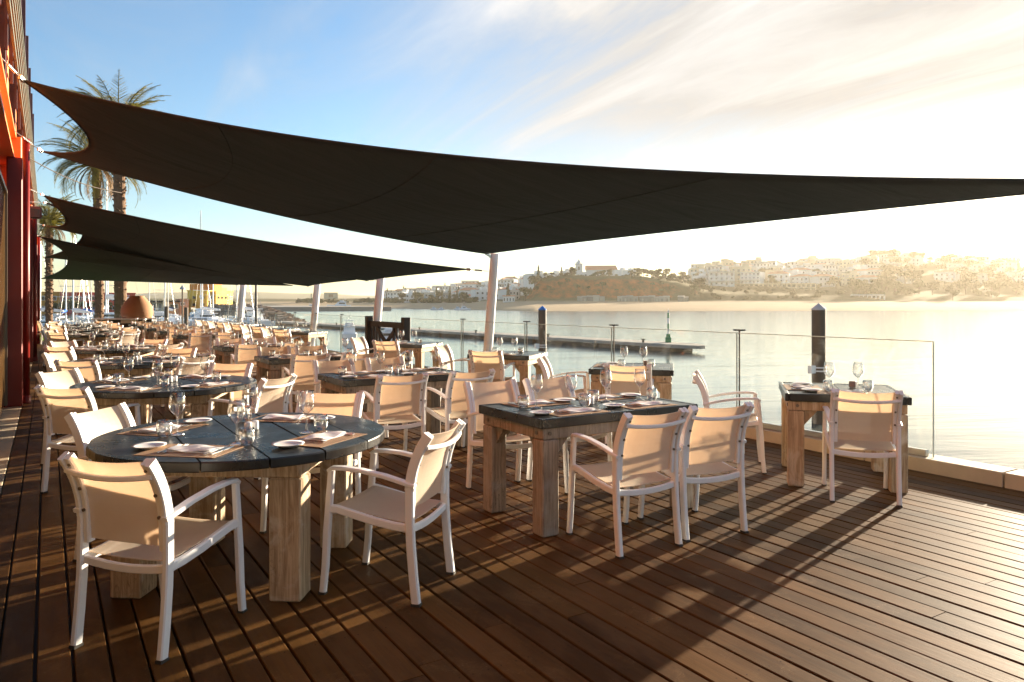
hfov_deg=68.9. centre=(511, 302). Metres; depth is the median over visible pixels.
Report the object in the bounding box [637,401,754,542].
armchair
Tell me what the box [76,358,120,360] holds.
placemat
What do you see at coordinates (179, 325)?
armchair
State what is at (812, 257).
cream house
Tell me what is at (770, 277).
round tree
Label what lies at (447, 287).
white house
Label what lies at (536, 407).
wine glass
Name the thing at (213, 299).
sailing yacht
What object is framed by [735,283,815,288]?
arcaded hotel
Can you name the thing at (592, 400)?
salt shaker
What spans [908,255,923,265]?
white house
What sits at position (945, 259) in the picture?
round tree
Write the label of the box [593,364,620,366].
placemat
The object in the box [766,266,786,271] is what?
white house
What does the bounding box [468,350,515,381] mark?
armchair
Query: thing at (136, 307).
clay pot
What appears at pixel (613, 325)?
railing post
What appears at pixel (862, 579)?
deck
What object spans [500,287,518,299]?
white house
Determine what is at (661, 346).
floating pontoon
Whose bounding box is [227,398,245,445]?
wine glass
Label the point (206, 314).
motor yacht
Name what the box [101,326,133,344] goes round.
armchair
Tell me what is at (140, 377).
side plate
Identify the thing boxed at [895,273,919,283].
white house
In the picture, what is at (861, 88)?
sky
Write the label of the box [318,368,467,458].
rectangular table
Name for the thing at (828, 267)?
white house
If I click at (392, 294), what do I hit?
white house
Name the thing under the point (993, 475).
kerb
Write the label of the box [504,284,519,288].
white house
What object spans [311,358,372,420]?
armchair
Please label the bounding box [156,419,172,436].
tumbler
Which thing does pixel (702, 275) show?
white house
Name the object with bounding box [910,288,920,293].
bush
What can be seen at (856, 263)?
cream house
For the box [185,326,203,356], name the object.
armchair
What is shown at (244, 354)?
armchair
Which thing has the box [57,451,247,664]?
armchair
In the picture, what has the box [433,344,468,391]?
armchair
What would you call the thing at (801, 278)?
white house
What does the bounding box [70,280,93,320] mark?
sailing yacht
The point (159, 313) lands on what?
motor yacht
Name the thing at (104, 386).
side plate
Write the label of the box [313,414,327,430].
tumbler
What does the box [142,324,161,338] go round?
armchair
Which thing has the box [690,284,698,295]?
round tree
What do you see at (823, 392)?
placemat
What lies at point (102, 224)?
shade sail
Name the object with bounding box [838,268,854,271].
white house
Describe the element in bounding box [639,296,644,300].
beach hut
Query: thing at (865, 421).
armchair
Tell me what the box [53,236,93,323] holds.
sailing yacht
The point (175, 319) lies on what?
sailing yacht
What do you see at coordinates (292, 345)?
armchair
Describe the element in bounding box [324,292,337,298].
warehouse
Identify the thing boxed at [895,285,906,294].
round tree
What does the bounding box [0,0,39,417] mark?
restaurant building
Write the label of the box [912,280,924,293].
round tree
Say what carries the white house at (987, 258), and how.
on the hillside
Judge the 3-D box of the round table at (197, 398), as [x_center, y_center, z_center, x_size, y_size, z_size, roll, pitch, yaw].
[-3.147,1.105,6.816,1.550,0.750,1.550,0,0,-44]
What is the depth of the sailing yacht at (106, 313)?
83.99 m
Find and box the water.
[41,309,1023,469]
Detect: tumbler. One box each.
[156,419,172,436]
[236,406,250,421]
[238,427,254,445]
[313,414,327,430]
[517,395,528,408]
[579,394,590,406]
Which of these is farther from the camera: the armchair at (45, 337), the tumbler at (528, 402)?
the armchair at (45, 337)
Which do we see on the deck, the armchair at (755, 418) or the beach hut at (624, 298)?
the armchair at (755, 418)
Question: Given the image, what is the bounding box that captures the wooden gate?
[365,316,409,365]
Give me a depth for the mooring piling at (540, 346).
34.84 m
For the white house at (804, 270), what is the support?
on the hillside
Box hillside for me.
[146,261,1023,310]
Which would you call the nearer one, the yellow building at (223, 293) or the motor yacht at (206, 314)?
the motor yacht at (206, 314)
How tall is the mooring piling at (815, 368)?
4.465 m
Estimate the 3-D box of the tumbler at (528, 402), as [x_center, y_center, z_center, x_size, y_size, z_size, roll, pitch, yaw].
[0.078,0.684,5.154,0.084,0.088,0.084,0,0,-5]
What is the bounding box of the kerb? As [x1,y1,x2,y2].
[247,340,1023,490]
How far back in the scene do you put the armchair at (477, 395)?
5.98 m
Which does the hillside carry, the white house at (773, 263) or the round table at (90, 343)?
the white house at (773, 263)
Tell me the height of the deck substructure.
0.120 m
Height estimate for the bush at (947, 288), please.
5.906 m
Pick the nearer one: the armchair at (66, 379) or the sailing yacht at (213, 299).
the armchair at (66, 379)
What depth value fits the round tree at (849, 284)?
479.52 m
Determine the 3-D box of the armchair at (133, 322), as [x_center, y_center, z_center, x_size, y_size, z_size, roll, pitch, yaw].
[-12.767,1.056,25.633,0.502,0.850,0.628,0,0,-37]
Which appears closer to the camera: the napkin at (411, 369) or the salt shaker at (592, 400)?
the salt shaker at (592, 400)
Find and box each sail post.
[237,285,245,321]
[310,284,320,345]
[373,278,384,320]
[483,253,499,350]
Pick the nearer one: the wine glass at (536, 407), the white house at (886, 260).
the wine glass at (536, 407)
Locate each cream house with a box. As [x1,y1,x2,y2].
[690,266,706,274]
[696,263,712,267]
[712,259,731,265]
[730,264,751,282]
[746,257,764,263]
[765,268,782,280]
[799,259,816,265]
[801,256,818,260]
[835,259,849,267]
[840,271,859,285]
[847,262,863,266]
[862,255,878,263]
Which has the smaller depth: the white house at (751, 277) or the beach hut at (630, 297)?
the beach hut at (630, 297)
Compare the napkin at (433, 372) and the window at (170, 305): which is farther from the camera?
the window at (170, 305)
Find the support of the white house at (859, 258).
on the hillside
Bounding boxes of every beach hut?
[587,296,592,300]
[593,295,599,300]
[622,296,627,300]
[626,295,633,300]
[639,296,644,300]
[648,295,654,300]
[654,296,659,301]
[677,296,683,301]
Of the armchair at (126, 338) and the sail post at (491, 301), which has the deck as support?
the armchair at (126, 338)
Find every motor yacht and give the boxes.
[42,311,68,320]
[152,299,174,317]
[180,305,217,319]
[245,307,268,320]
[327,300,350,305]
[341,316,356,340]
[357,313,396,340]
[459,306,470,309]
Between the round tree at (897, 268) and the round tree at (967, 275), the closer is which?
the round tree at (967, 275)
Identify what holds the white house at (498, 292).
on the hillside
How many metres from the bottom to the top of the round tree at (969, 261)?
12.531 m
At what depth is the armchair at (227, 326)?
23.34 m
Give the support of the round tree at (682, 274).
on the hillside
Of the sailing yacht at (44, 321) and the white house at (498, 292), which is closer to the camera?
the sailing yacht at (44, 321)
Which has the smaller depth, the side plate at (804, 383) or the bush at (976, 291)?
the side plate at (804, 383)
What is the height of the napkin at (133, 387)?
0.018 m
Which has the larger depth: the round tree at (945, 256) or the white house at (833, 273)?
the round tree at (945, 256)
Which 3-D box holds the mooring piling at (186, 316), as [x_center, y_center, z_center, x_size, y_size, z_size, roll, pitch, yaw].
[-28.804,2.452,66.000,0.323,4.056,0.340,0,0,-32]
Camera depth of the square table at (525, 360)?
10.35 m
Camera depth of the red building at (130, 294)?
225.46 m
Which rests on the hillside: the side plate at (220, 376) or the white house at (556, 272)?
the white house at (556, 272)
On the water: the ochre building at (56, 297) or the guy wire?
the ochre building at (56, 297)
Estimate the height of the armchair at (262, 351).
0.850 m
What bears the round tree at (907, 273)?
on the hillside
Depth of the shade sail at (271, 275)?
22.76 m
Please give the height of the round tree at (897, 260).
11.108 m
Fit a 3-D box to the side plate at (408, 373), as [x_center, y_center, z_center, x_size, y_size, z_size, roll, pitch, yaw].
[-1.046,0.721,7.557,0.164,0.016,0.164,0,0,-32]
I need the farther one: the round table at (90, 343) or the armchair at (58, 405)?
the round table at (90, 343)
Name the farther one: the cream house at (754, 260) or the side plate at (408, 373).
the cream house at (754, 260)
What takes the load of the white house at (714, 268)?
on the hillside
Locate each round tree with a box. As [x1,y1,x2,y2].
[398,292,405,302]
[412,291,423,302]
[459,292,467,302]
[519,287,532,300]
[528,275,539,289]
[663,268,670,277]
[678,271,685,279]
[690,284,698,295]
[693,277,705,290]
[767,275,774,282]
[829,276,841,287]
[847,282,854,291]
[851,280,868,293]
[857,259,869,264]
[868,249,880,254]
[880,250,892,253]
[880,264,893,269]
[889,257,902,262]
[890,249,901,254]
[892,266,903,272]
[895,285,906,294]
[897,270,912,283]
[904,264,914,269]
[908,251,918,257]
[911,270,919,283]
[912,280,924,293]
[916,270,923,278]
[925,281,939,294]
[936,264,946,268]
[939,258,949,262]
[941,255,949,263]
[949,290,959,299]
[951,281,957,289]
[955,267,967,278]
[957,278,972,294]
[961,259,973,271]
[961,271,973,278]
[971,283,982,288]
[983,266,996,272]
[983,272,993,278]
[983,280,999,290]
[989,263,1000,267]
[993,281,1007,294]
[994,273,1007,280]
[1005,267,1014,271]
[1011,281,1023,293]
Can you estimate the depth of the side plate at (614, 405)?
5.24 m
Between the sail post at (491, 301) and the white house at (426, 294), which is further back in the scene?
the white house at (426, 294)
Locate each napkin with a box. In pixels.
[98,362,119,363]
[103,378,128,381]
[115,386,148,389]
[138,423,181,431]
[166,444,223,452]
[183,374,208,377]
[199,381,227,385]
[262,414,304,419]
[302,431,346,440]
[343,370,367,373]
[361,374,388,377]
[401,368,421,370]
[424,371,445,373]
[516,399,548,404]
[557,407,594,413]
[582,394,615,398]
[629,401,662,406]
[792,384,811,387]
[829,390,862,392]
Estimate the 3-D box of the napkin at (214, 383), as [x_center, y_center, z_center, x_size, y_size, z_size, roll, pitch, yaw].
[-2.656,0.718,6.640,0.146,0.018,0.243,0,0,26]
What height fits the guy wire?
0.188 m
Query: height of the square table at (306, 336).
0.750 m
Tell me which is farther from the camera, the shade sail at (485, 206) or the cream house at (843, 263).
the cream house at (843, 263)
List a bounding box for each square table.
[274,328,300,330]
[291,331,327,345]
[398,341,442,367]
[467,350,547,400]
[588,362,673,435]
[779,382,911,493]
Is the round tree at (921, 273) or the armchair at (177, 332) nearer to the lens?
the armchair at (177, 332)
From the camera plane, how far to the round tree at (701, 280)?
415.80 m
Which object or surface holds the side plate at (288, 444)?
on the round table at (286, 471)
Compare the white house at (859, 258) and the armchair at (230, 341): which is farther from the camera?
the white house at (859, 258)
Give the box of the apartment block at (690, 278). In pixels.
[652,275,691,280]
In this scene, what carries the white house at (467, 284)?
on the hillside
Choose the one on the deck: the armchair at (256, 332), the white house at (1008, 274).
the armchair at (256, 332)
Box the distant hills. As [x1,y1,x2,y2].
[135,291,374,298]
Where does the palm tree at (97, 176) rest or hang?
on the quay
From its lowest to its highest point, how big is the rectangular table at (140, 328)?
0.750 m
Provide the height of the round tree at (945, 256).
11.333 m
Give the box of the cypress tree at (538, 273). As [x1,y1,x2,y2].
[537,265,540,278]
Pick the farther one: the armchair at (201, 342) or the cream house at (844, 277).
the cream house at (844, 277)
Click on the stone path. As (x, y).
(9, 419)
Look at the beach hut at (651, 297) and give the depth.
391.48 m
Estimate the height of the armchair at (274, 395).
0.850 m
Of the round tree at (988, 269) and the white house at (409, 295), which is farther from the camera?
the round tree at (988, 269)
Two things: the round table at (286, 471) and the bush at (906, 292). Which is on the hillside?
the bush at (906, 292)
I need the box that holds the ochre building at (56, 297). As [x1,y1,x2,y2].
[41,292,59,313]
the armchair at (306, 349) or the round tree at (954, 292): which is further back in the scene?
the round tree at (954, 292)
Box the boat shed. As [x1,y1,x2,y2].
[502,295,514,301]
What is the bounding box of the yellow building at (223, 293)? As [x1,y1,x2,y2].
[187,284,233,311]
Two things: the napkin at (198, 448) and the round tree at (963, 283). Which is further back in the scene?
the round tree at (963, 283)
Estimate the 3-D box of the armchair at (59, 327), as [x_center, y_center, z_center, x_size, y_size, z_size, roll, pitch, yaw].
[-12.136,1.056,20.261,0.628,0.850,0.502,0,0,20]
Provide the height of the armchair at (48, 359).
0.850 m
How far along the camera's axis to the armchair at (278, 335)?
17.94 m
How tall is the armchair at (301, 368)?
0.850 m
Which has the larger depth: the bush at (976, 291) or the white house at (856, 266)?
the white house at (856, 266)
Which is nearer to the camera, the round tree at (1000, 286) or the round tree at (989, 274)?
the round tree at (1000, 286)
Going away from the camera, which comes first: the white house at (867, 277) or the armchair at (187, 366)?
the armchair at (187, 366)
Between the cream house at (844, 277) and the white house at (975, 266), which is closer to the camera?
the cream house at (844, 277)
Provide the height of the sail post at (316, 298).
2.399 m
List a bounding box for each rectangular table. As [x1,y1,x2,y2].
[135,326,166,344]
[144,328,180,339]
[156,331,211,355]
[172,334,241,361]
[213,345,288,375]
[254,353,366,410]
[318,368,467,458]
[479,393,697,537]
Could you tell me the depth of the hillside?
406.45 m
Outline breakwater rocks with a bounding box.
[183,304,306,321]
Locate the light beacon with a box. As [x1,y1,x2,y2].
[665,310,676,342]
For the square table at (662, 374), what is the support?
on the deck
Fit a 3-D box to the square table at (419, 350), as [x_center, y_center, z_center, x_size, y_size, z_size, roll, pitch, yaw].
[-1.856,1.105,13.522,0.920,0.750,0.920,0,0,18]
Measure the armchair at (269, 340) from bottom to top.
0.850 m
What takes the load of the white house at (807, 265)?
on the hillside
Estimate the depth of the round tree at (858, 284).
440.36 m
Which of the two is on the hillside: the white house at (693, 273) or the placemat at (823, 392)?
the white house at (693, 273)
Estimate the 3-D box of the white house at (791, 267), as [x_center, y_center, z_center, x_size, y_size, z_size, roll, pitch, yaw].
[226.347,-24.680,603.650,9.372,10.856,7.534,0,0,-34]
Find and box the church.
[575,259,617,275]
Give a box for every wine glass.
[168,392,185,435]
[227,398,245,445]
[298,391,314,433]
[530,374,542,408]
[565,373,576,406]
[600,370,611,401]
[634,368,645,400]
[852,362,863,390]
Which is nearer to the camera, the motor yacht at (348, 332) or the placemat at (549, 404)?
the placemat at (549, 404)
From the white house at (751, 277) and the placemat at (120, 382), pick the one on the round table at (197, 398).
the placemat at (120, 382)
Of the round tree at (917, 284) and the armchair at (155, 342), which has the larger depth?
the round tree at (917, 284)
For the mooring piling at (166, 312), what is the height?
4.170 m
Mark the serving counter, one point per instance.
(124, 322)
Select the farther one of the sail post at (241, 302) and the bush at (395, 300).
the bush at (395, 300)
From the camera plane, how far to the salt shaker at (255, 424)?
4.29 m
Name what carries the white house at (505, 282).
on the hillside
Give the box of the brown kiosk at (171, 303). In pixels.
[167,301,180,315]
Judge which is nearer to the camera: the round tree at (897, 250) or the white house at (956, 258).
the white house at (956, 258)
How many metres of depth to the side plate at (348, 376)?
7.29 m
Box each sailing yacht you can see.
[40,238,85,326]
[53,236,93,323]
[56,260,75,321]
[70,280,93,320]
[75,181,155,321]
[84,280,94,313]
[90,281,113,316]
[144,282,156,310]
[152,283,183,323]
[161,283,183,318]
[181,284,236,325]
[190,211,209,315]
[206,284,220,316]
[223,285,258,318]
[226,287,274,325]
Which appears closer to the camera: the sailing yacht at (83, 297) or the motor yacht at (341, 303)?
the sailing yacht at (83, 297)
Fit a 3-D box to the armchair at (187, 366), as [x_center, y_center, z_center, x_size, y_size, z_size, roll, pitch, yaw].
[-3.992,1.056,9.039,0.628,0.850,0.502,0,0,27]
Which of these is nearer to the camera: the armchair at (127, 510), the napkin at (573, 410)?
the armchair at (127, 510)
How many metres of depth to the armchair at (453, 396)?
7.03 m
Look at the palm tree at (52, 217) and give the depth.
45.83 m
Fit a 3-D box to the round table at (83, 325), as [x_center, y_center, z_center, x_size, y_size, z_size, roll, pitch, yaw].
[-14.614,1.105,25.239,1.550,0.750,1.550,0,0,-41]
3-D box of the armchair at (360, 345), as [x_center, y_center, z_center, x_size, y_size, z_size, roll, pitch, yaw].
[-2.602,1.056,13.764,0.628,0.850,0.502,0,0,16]
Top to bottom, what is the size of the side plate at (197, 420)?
0.016 m
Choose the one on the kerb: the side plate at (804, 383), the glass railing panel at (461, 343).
the glass railing panel at (461, 343)
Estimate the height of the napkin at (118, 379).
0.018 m
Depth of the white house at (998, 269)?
602.56 m
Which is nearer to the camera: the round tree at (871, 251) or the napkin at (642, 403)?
the napkin at (642, 403)
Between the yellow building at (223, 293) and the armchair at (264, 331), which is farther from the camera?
the yellow building at (223, 293)
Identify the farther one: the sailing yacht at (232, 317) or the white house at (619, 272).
the white house at (619, 272)
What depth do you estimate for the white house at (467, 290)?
526.30 m
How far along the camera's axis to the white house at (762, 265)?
608.83 m
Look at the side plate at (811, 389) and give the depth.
6.17 m
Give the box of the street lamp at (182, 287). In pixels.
[180,284,184,323]
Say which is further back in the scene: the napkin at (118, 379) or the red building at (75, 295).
the red building at (75, 295)
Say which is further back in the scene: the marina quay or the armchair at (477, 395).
the marina quay
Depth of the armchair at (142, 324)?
23.89 m
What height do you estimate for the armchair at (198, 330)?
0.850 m
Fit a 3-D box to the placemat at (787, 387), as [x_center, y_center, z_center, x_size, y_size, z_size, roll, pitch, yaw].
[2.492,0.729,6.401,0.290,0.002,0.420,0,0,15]
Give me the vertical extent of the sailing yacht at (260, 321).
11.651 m
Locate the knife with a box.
[210,446,233,454]
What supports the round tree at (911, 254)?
on the hillside
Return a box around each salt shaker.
[244,421,251,431]
[251,420,258,429]
[588,397,593,403]
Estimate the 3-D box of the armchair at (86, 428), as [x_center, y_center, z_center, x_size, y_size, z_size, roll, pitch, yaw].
[-2.230,1.056,4.465,0.628,0.850,0.502,0,0,9]
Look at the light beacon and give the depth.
54.89 m
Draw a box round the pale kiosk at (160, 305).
[150,301,165,310]
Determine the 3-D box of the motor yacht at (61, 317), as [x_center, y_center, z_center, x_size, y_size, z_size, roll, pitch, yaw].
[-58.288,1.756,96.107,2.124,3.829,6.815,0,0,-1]
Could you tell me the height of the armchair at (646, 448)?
0.850 m
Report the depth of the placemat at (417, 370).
8.00 m
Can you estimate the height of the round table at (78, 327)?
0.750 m
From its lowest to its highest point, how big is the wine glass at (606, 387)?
0.234 m
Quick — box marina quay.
[271,306,390,310]
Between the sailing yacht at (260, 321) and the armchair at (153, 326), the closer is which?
the armchair at (153, 326)
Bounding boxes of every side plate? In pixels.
[94,385,114,388]
[131,442,166,449]
[132,376,150,378]
[179,385,198,387]
[183,418,211,423]
[213,375,230,377]
[271,440,304,447]
[308,415,334,420]
[341,375,356,377]
[375,370,389,372]
[401,372,415,374]
[427,367,441,369]
[529,410,553,414]
[553,398,574,401]
[602,403,624,407]
[620,393,640,396]
[792,382,811,384]
[801,388,821,391]
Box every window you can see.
[94,314,113,316]
[169,304,177,308]
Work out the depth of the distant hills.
2659.06 m
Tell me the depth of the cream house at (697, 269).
545.34 m
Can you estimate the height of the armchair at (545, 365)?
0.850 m
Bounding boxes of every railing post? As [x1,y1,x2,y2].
[460,319,465,371]
[523,321,530,350]
[609,324,618,361]
[733,329,745,405]
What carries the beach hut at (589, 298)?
on the hillside
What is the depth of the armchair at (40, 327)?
26.35 m
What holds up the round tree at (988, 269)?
on the hillside
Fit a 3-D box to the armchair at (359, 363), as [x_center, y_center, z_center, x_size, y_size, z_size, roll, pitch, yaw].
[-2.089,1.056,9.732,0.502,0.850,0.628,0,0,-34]
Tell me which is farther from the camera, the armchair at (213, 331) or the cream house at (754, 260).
the cream house at (754, 260)
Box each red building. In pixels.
[60,292,104,313]
[104,293,135,311]
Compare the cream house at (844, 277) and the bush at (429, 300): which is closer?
the bush at (429, 300)
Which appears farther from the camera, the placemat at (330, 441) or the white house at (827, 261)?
the white house at (827, 261)
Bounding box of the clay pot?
[120,296,153,317]
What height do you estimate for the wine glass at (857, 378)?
0.234 m
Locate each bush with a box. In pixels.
[59,301,69,311]
[62,299,84,309]
[104,301,112,308]
[390,297,399,302]
[423,297,434,302]
[466,297,478,301]
[814,290,826,295]
[893,289,910,294]
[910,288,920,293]
[919,263,929,267]
[943,285,953,291]
[971,289,981,294]
[985,291,999,296]
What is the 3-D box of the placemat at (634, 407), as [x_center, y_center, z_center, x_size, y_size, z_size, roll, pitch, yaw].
[0.935,0.729,5.329,0.420,0.002,0.290,0,0,-32]
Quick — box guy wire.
[30,158,121,192]
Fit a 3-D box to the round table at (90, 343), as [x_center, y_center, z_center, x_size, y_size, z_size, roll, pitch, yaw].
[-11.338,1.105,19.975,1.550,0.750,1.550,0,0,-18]
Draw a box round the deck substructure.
[0,345,191,681]
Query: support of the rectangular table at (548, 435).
on the deck
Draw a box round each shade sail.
[1,57,1023,256]
[30,189,488,280]
[33,201,353,286]
[37,235,292,285]
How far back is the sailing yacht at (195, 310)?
120.59 m
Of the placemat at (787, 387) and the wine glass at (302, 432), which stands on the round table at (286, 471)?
the wine glass at (302, 432)
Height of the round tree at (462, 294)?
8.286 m
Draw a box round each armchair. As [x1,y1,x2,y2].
[34,384,140,493]
[35,368,83,464]
[37,321,44,344]
[41,329,58,366]
[41,350,107,376]
[43,345,99,358]
[46,331,84,358]
[47,328,67,333]
[48,340,77,346]
[49,326,66,328]
[53,359,123,434]
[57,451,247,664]
[64,402,190,563]
[94,325,122,345]
[98,321,112,344]
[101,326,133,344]
[105,330,140,345]
[120,328,138,331]
[131,321,145,323]
[138,322,153,325]
[140,338,167,344]
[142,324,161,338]
[148,324,165,339]
[148,354,215,422]
[154,326,175,339]
[154,342,183,375]
[159,326,178,330]
[160,347,196,412]
[166,328,188,347]
[168,324,184,326]
[174,329,197,357]
[179,362,252,418]
[183,332,212,356]
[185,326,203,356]
[194,320,203,325]
[194,328,214,353]
[201,320,212,328]
[201,329,222,356]
[206,321,216,329]
[207,373,296,479]
[213,331,238,361]
[215,322,228,332]
[216,338,244,363]
[222,323,247,344]
[230,324,248,344]
[230,343,266,375]
[239,325,251,342]
[249,337,284,377]
[250,326,266,337]
[256,345,299,395]
[259,327,272,337]
[259,391,364,533]
[272,329,301,342]
[280,341,310,391]
[281,353,330,412]
[294,344,326,402]
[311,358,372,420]
[318,419,465,607]
[340,351,377,396]
[350,336,373,353]
[359,372,428,469]
[364,356,405,438]
[372,340,411,368]
[425,368,495,461]
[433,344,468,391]
[463,379,532,488]
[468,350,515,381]
[522,375,611,494]
[537,355,590,396]
[566,407,689,559]
[604,364,653,444]
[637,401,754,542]
[692,370,766,473]
[822,388,903,507]
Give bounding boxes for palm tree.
[34,119,147,322]
[37,192,81,327]
[53,68,169,317]
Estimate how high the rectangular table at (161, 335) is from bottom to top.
0.750 m
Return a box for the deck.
[0,341,1023,681]
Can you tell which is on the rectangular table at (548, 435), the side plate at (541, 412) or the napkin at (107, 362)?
the side plate at (541, 412)
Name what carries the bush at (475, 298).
on the hillside
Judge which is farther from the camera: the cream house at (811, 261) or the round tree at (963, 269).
the cream house at (811, 261)
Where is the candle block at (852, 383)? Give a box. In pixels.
[849,381,856,386]
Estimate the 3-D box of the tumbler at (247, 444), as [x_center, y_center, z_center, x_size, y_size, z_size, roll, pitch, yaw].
[-1.355,0.684,3.816,0.084,0.088,0.084,0,0,-8]
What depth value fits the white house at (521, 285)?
455.38 m
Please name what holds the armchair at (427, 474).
on the deck
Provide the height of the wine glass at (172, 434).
0.234 m
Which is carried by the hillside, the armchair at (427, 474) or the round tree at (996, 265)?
the round tree at (996, 265)
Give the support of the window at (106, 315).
in the sailing yacht at (106, 313)
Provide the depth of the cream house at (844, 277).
525.15 m
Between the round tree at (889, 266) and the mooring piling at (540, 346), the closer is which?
the mooring piling at (540, 346)
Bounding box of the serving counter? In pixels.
[91,318,156,327]
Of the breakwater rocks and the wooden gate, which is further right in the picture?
the wooden gate
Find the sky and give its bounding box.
[26,0,1023,295]
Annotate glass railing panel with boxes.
[315,314,340,352]
[413,319,461,371]
[472,321,524,384]
[525,323,611,361]
[612,327,737,406]
[742,333,933,456]
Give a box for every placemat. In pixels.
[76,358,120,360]
[91,378,145,383]
[95,386,162,391]
[117,422,207,435]
[134,444,244,457]
[177,375,215,378]
[195,382,237,387]
[245,414,318,422]
[289,430,365,447]
[336,371,378,374]
[354,374,393,378]
[391,368,433,371]
[413,372,449,374]
[500,399,569,407]
[549,407,610,416]
[569,394,634,401]
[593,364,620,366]
[621,400,677,409]
[783,384,823,390]
[816,390,870,393]
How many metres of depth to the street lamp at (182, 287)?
51.95 m
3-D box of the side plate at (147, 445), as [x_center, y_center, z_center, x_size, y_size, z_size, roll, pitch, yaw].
[-1.820,0.721,3.745,0.164,0.016,0.164,0,0,9]
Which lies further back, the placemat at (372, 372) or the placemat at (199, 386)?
the placemat at (372, 372)
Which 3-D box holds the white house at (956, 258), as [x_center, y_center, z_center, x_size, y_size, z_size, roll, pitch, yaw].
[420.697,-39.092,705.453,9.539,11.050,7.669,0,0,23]
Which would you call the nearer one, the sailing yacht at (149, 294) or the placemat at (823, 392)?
the placemat at (823, 392)
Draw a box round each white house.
[387,292,407,298]
[400,290,413,302]
[403,288,420,289]
[417,292,435,302]
[439,293,451,298]
[442,286,461,291]
[458,288,478,297]
[461,282,479,287]
[471,287,487,300]
[485,284,503,287]
[497,287,519,298]
[498,279,517,285]
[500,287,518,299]
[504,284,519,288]
[520,278,528,294]
[525,271,546,288]
[548,270,558,276]
[615,268,624,275]
[622,268,635,275]
[691,269,705,281]
[693,273,707,284]
[705,265,728,278]
[709,271,734,286]
[739,271,763,283]
[750,263,769,268]
[756,261,776,265]
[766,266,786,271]
[768,271,790,282]
[787,261,801,265]
[787,265,796,271]
[788,267,811,274]
[791,274,810,282]
[800,264,821,268]
[810,274,836,286]
[811,271,836,283]
[813,264,837,271]
[817,260,834,263]
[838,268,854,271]
[846,265,860,268]
[853,269,867,272]
[855,275,879,283]
[856,256,879,262]
[860,270,882,275]
[861,264,883,268]
[877,254,891,260]
[882,257,899,265]
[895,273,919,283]
[902,253,912,261]
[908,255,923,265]
[934,258,948,264]
[934,269,959,281]
[947,263,962,268]
[951,255,963,262]
[968,262,988,271]
[971,274,987,283]
[976,256,989,263]
[990,267,1002,277]
[996,256,1019,262]
[996,262,1016,271]
[1004,272,1022,278]
[1011,274,1023,280]
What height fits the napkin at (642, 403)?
0.018 m
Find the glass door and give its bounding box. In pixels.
[0,170,7,417]
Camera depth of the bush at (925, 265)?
640.68 m
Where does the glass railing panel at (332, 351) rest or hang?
on the kerb
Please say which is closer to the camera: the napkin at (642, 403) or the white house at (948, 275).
the napkin at (642, 403)
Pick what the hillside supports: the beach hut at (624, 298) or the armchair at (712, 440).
the beach hut at (624, 298)
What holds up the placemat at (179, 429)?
on the round table at (286, 471)
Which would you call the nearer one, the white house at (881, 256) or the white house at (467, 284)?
the white house at (467, 284)
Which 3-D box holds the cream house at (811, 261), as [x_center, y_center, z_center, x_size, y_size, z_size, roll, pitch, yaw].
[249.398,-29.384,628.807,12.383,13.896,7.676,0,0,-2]
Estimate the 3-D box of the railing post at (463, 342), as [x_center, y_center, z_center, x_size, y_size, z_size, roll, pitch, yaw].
[-0.920,0.831,14.033,0.070,1.059,0.120,0,0,-32]
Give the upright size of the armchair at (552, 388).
0.850 m
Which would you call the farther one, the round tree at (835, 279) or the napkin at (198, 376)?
the round tree at (835, 279)
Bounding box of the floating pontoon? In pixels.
[275,320,704,351]
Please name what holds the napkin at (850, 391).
on the placemat at (823, 392)
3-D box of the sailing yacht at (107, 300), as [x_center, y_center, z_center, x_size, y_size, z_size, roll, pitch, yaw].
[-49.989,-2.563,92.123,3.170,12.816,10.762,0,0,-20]
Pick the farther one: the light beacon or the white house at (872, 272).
the white house at (872, 272)
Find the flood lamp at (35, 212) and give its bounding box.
[30,206,41,218]
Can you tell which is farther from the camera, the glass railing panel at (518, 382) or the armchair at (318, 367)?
the glass railing panel at (518, 382)
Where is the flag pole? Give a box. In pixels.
[254,285,257,323]
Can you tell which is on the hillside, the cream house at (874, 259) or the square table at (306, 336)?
the cream house at (874, 259)
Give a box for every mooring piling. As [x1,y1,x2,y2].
[164,306,168,322]
[184,307,187,325]
[534,306,546,351]
[808,303,826,424]
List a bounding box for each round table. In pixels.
[61,324,98,344]
[66,326,103,344]
[66,356,196,422]
[67,329,116,345]
[67,333,120,358]
[69,374,256,424]
[73,345,156,378]
[86,413,384,601]
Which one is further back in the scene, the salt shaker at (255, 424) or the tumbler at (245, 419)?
the tumbler at (245, 419)
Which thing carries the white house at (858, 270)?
on the hillside
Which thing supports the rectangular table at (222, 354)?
on the deck
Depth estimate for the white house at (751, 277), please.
515.78 m
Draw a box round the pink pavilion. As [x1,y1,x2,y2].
[176,299,188,315]
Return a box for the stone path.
[0,362,32,498]
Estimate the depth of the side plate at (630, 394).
5.84 m
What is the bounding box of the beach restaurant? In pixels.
[850,294,884,299]
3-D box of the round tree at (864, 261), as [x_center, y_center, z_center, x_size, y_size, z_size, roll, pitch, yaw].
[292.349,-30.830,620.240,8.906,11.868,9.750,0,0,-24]
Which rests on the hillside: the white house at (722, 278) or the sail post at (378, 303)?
the white house at (722, 278)
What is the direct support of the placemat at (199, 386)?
on the round table at (197, 398)
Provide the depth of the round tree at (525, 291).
398.33 m
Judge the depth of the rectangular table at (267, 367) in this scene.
9.73 m
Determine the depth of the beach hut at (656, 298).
389.70 m
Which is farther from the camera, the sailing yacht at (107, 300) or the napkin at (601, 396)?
the sailing yacht at (107, 300)
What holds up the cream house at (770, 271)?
on the hillside
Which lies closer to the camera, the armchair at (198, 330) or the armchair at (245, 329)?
the armchair at (198, 330)
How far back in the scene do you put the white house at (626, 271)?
468.24 m

